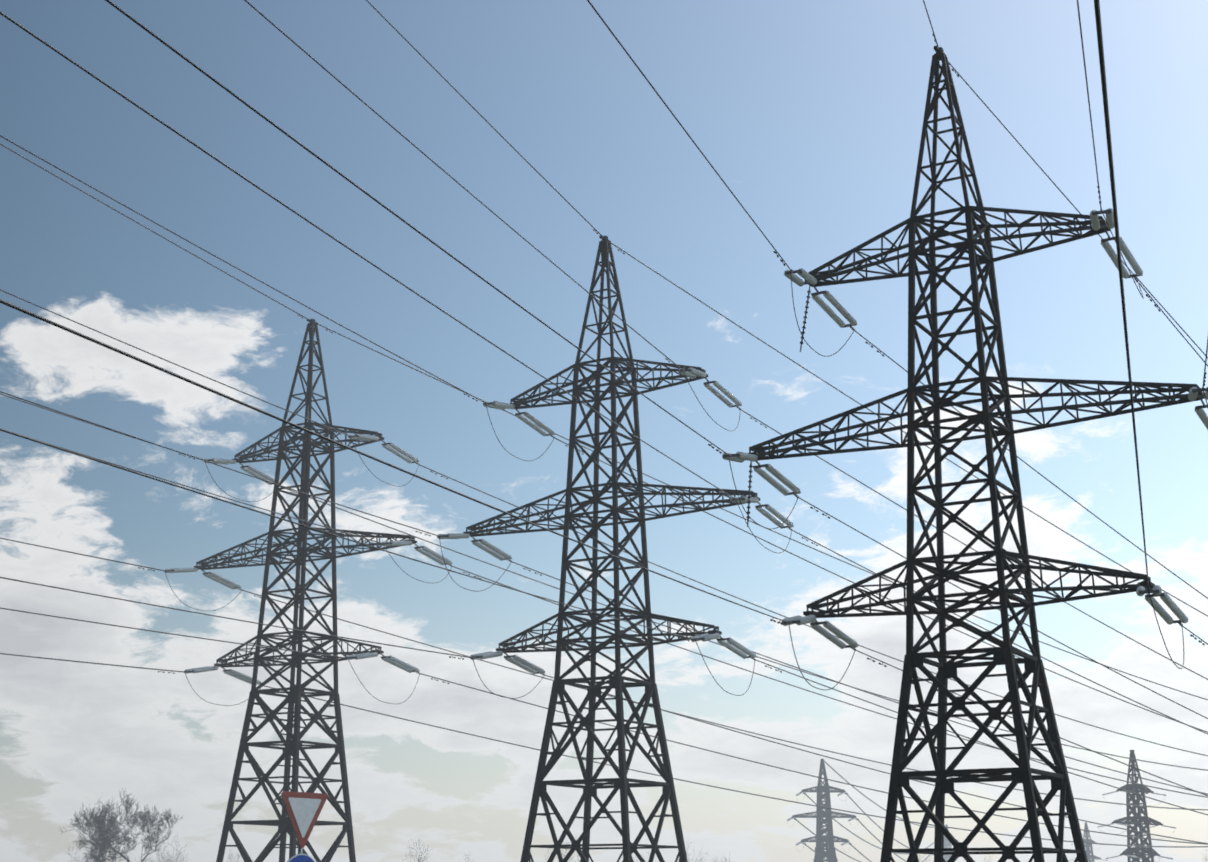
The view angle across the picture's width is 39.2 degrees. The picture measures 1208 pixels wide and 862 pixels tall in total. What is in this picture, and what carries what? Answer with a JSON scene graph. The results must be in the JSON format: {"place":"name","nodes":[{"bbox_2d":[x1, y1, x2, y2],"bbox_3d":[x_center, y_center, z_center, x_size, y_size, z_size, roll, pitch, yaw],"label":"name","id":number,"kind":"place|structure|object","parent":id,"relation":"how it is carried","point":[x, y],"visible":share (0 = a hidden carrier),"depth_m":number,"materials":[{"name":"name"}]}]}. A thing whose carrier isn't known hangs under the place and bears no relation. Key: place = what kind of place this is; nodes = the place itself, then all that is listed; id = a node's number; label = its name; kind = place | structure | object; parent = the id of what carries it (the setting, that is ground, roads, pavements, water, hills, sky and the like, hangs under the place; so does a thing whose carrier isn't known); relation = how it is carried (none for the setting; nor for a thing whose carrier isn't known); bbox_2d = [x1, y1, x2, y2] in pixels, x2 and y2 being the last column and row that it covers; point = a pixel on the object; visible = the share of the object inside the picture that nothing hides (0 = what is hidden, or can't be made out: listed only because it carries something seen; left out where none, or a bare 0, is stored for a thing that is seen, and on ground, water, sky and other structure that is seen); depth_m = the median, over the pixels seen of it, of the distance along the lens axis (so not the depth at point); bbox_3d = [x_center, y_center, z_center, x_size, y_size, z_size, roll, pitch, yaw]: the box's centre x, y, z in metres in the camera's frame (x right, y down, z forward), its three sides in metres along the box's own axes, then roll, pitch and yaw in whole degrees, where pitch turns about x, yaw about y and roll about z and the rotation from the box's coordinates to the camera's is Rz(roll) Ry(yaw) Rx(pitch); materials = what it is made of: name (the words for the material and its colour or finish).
{"place":"outdoors","nodes":[
{"label":"outdoors","id":0,"kind":"place"},
{"bbox_2d":[0,0,1207,861],"label":"sky","id":1,"kind":"structure","parent":0,"point":[810,112],"materials":[{"name":"blue"}]},
{"label":"ground","id":2,"kind":"structure","parent":0,"visible":0},
{"bbox_2d":[66,844,89,861],"bbox_3d":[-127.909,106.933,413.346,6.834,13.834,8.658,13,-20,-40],"label":"bare tree","id":3,"kind":"object","parent":2,"relation":"on","point":[76,852],"visible":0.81,"depth_m":414.65,"materials":[{"name":"grey plant"}]},
{"bbox_2d":[59,790,183,861],"bbox_3d":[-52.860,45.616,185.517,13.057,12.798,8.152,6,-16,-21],"label":"bare tree","id":4,"kind":"object","parent":2,"relation":"on","point":[103,841],"visible":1,"depth_m":185.18,"materials":[{"name":"grey plant"}]},
{"bbox_2d":[151,835,187,861],"bbox_3d":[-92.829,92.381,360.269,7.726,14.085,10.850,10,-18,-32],"label":"bare tree","id":5,"kind":"object","parent":2,"relation":"on","point":[170,854],"visible":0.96,"depth_m":360.52,"materials":[{"name":"grey plant"}]},
{"bbox_2d":[281,791,326,861],"bbox_3d":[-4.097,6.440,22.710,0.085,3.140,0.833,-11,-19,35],"label":"give way sign","id":6,"kind":"object","parent":2,"relation":"on","point":[303,809],"visible":1,"depth_m":22.97,"materials":[{"name":"metal"}]},
{"bbox_2d":[403,838,429,861],"bbox_3d":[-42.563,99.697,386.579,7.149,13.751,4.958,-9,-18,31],"label":"bare tree","id":7,"kind":"object","parent":2,"relation":"on","point":[419,860],"visible":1,"depth_m":387.00,"materials":[{"name":"grey plant"}]},
{"bbox_2d":[0,0,1207,861],"bbox_3d":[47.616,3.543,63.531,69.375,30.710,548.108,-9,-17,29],"label":"pylon","id":8,"kind":"object","parent":2,"relation":"on","point":[999,654],"visible":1,"depth_m":54.95,"materials":[{"name":"metal"}]},
{"bbox_2d":[0,0,1207,861],"bbox_3d":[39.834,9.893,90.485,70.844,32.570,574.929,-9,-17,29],"label":"pylon","id":9,"kind":"object","parent":2,"relation":"on","point":[615,636],"visible":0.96,"depth_m":76.90,"materials":[{"name":"metal"}]},
{"bbox_2d":[0,143,1207,861],"bbox_3d":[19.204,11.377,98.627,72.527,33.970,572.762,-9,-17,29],"label":"pylon","id":10,"kind":"object","parent":2,"relation":"on","point":[292,745],"visible":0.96,"depth_m":93.49,"materials":[{"name":"metal"}]},
{"bbox_2d":[686,842,706,861],"bbox_3d":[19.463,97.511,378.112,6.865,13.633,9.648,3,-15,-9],"label":"bare tree","id":11,"kind":"object","parent":2,"relation":"on","point":[698,856],"visible":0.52,"depth_m":376.96,"materials":[{"name":"grey plant"}]},
{"bbox_2d":[787,759,958,861],"bbox_3d":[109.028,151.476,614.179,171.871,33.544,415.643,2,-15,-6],"label":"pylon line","id":12,"kind":"object","parent":2,"relation":"on","point":[828,839],"visible":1,"depth_m":411.42,"materials":[{"name":"metal"}]},
{"bbox_2d":[929,824,963,861],"bbox_3d":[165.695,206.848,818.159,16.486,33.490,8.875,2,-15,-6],"label":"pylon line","id":13,"kind":"object","parent":2,"relation":"on","point":[946,843],"visible":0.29,"depth_m":818.89,"materials":[{"name":"metal"}]},
{"bbox_2d":[1071,822,1106,861],"bbox_3d":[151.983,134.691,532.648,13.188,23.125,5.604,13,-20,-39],"label":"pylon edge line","id":14,"kind":"object","parent":2,"relation":"on","point":[1088,850],"visible":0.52,"depth_m":533.68,"materials":[{"name":"metal"}]},
{"bbox_2d":[1099,750,1174,861],"bbox_3d":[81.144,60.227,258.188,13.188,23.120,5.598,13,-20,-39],"label":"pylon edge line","id":15,"kind":"object","parent":2,"relation":"on","point":[1136,819],"visible":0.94,"depth_m":258.20,"materials":[{"name":"metal"}]}
]}

